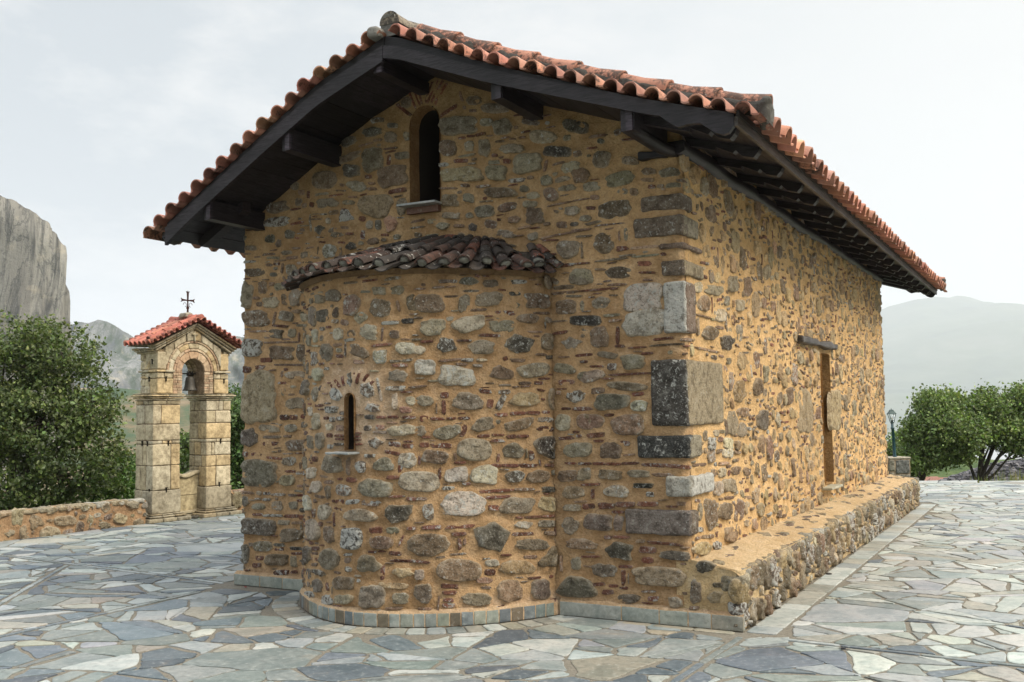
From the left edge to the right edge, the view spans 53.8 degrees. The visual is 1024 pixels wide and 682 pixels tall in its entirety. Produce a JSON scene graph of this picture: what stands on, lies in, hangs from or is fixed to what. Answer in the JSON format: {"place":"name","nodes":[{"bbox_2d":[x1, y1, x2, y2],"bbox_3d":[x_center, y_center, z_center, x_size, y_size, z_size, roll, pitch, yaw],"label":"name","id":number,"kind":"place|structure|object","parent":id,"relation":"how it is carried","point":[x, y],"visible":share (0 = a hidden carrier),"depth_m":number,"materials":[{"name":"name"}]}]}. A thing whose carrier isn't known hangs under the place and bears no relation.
{"place":"outdoors","nodes":[
{"label":"outdoors","id":0,"kind":"place"},
{"bbox_2d":[0,195,74,490],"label":"rock pinnacle","id":1,"kind":"object","parent":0,"point":[33,258],"visible":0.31,"depth_m":320.82,"materials":[{"name":"grey stone"}]},
{"bbox_2d":[3,388,240,507],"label":"hills","id":2,"kind":"structure","parent":0,"point":[130,426],"depth_m":380.11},
{"bbox_2d":[71,320,244,394],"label":"rock hill","id":3,"kind":"structure","parent":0,"point":[125,361],"depth_m":922.13,"materials":[{"name":"grey stone"}]},
{"bbox_2d":[0,480,1023,681],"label":"paving","id":4,"kind":"structure","parent":0,"point":[142,632],"depth_m":7.67,"materials":[{"name":"stone"}]},
{"bbox_2d":[0,498,147,541],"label":"stone wall","id":5,"kind":"structure","parent":4,"relation":"on","point":[39,521],"depth_m":14.25,"materials":[{"name":"beige stone"}]},
{"bbox_2d":[123,291,241,523],"bbox_3d":[-5.245,1.008,16.258,0.815,3.656,1.814,-4,-5,37],"label":"belfry","id":6,"kind":"object","parent":4,"relation":"on","point":[202,347],"visible":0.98,"depth_m":16.08,"materials":[{"name":"stone"}]},
{"bbox_2d":[182,371,196,390],"bbox_3d":[-5.226,0.655,16.391,0.233,0.330,0.382,-1,-4,7],"label":"bell","id":7,"kind":"object","parent":6,"relation":"hanging from","point":[189,385],"visible":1,"depth_m":16.33,"materials":[{"name":"grey metal"}]},
{"bbox_2d":[143,11,946,631],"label":"chapel","id":8,"kind":"structure","parent":4,"relation":"on","point":[531,335],"depth_m":8.21,"materials":[{"name":"stone"}]},
{"bbox_2d":[0,0,1023,459],"label":"sky","id":9,"kind":"structure","parent":0,"point":[111,110],"materials":[{"name":"white"}]},
{"bbox_2d":[880,296,1023,447],"bbox_3d":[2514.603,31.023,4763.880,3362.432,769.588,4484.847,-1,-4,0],"label":"mountain","id":10,"kind":"structure","parent":0,"point":[965,343],"depth_m":4530.75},
{"bbox_2d":[928,458,1015,476],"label":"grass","id":11,"kind":"structure","parent":0,"point":[943,473],"depth_m":144.13,"materials":[{"name":"green plant"}]},
{"bbox_3d":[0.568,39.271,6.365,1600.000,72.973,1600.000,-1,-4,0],"label":"ground","id":12,"kind":"structure","parent":0,"visible":0},
{"bbox_2d":[0,305,135,510],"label":"oak tree","id":13,"kind":"object","parent":12,"relation":"on","point":[42,354],"visible":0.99,"depth_m":17.66,"materials":[{"name":"green plant"}]},
{"bbox_2d":[86,450,135,501],"bbox_3d":[-7.450,3.471,19.348,1.259,2.808,2.380,-1,-4,0],"label":"oak tree","id":14,"kind":"object","parent":12,"relation":"on","point":[130,492],"visible":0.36,"depth_m":18.76,"materials":[{"name":"green plant"}]},
{"bbox_2d":[179,428,189,473],"bbox_3d":[-7.803,4.331,23.593,2.477,4.722,2.612,-1,-4,0],"label":"oak tree","id":15,"kind":"object","parent":12,"relation":"on","point":[184,450],"visible":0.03,"depth_m":23.47,"materials":[{"name":"green plant"}]},
{"bbox_2d":[222,383,244,489],"bbox_3d":[-6.014,3.716,22.674,1.688,5.584,2.235,-1,-4,0],"label":"oak tree","id":16,"kind":"object","parent":12,"relation":"on","point":[237,424],"visible":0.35,"depth_m":22.36,"materials":[{"name":"green plant"}]},
{"bbox_2d":[231,488,243,511],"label":"stone wall","id":17,"kind":"structure","parent":12,"relation":"on","point":[236,497],"depth_m":16.73,"materials":[{"name":"beige stone"}]},
{"bbox_2d":[887,456,910,476],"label":"stone pier","id":18,"kind":"structure","parent":12,"relation":"on","point":[898,465],"depth_m":25.36,"materials":[{"name":"stone"}]},
{"bbox_2d":[887,409,896,456],"bbox_3d":[9.685,2.336,25.671,0.191,1.265,0.191,-3,-4,0],"label":"lamp post","id":19,"kind":"object","parent":18,"relation":"on","point":[891,411],"visible":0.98,"depth_m":25.64,"materials":[{"name":"metal"}]},
{"bbox_2d":[885,426,934,478],"bbox_3d":[11.808,3.775,30.682,2.264,2.363,2.102,-1,-4,0],"label":"oak tree","id":20,"kind":"object","parent":12,"relation":"on","point":[889,452],"visible":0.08,"depth_m":30.24,"materials":[{"name":"green plant"}]},
{"bbox_2d":[927,477,947,480],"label":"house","id":21,"kind":"structure","parent":12,"relation":"on","point":[934,478],"depth_m":79.36,"materials":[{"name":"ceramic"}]},
{"bbox_2d":[888,383,1002,480],"bbox_3d":[12.005,2.850,27.659,3.168,3.453,2.793,-1,-4,0],"label":"oak tree","id":22,"kind":"object","parent":12,"relation":"on","point":[941,429],"visible":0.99,"depth_m":27.27,"materials":[{"name":"green plant"}]},
{"bbox_2d":[938,458,1023,482],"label":"slate heap","id":23,"kind":"object","parent":12,"relation":"on","point":[1011,467],"visible":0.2,"depth_m":32.29,"materials":[{"name":"grey stone"}]},
{"bbox_2d":[955,471,1023,481],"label":"dry grass","id":24,"kind":"structure","parent":12,"relation":"on","point":[1014,479],"depth_m":24.79,"materials":[{"name":"green plant"}]},
{"bbox_2d":[961,378,1023,482],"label":"oak tree","id":25,"kind":"object","parent":12,"relation":"on","point":[1005,408],"visible":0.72,"depth_m":27.63,"materials":[{"name":"green plant"}]}
]}

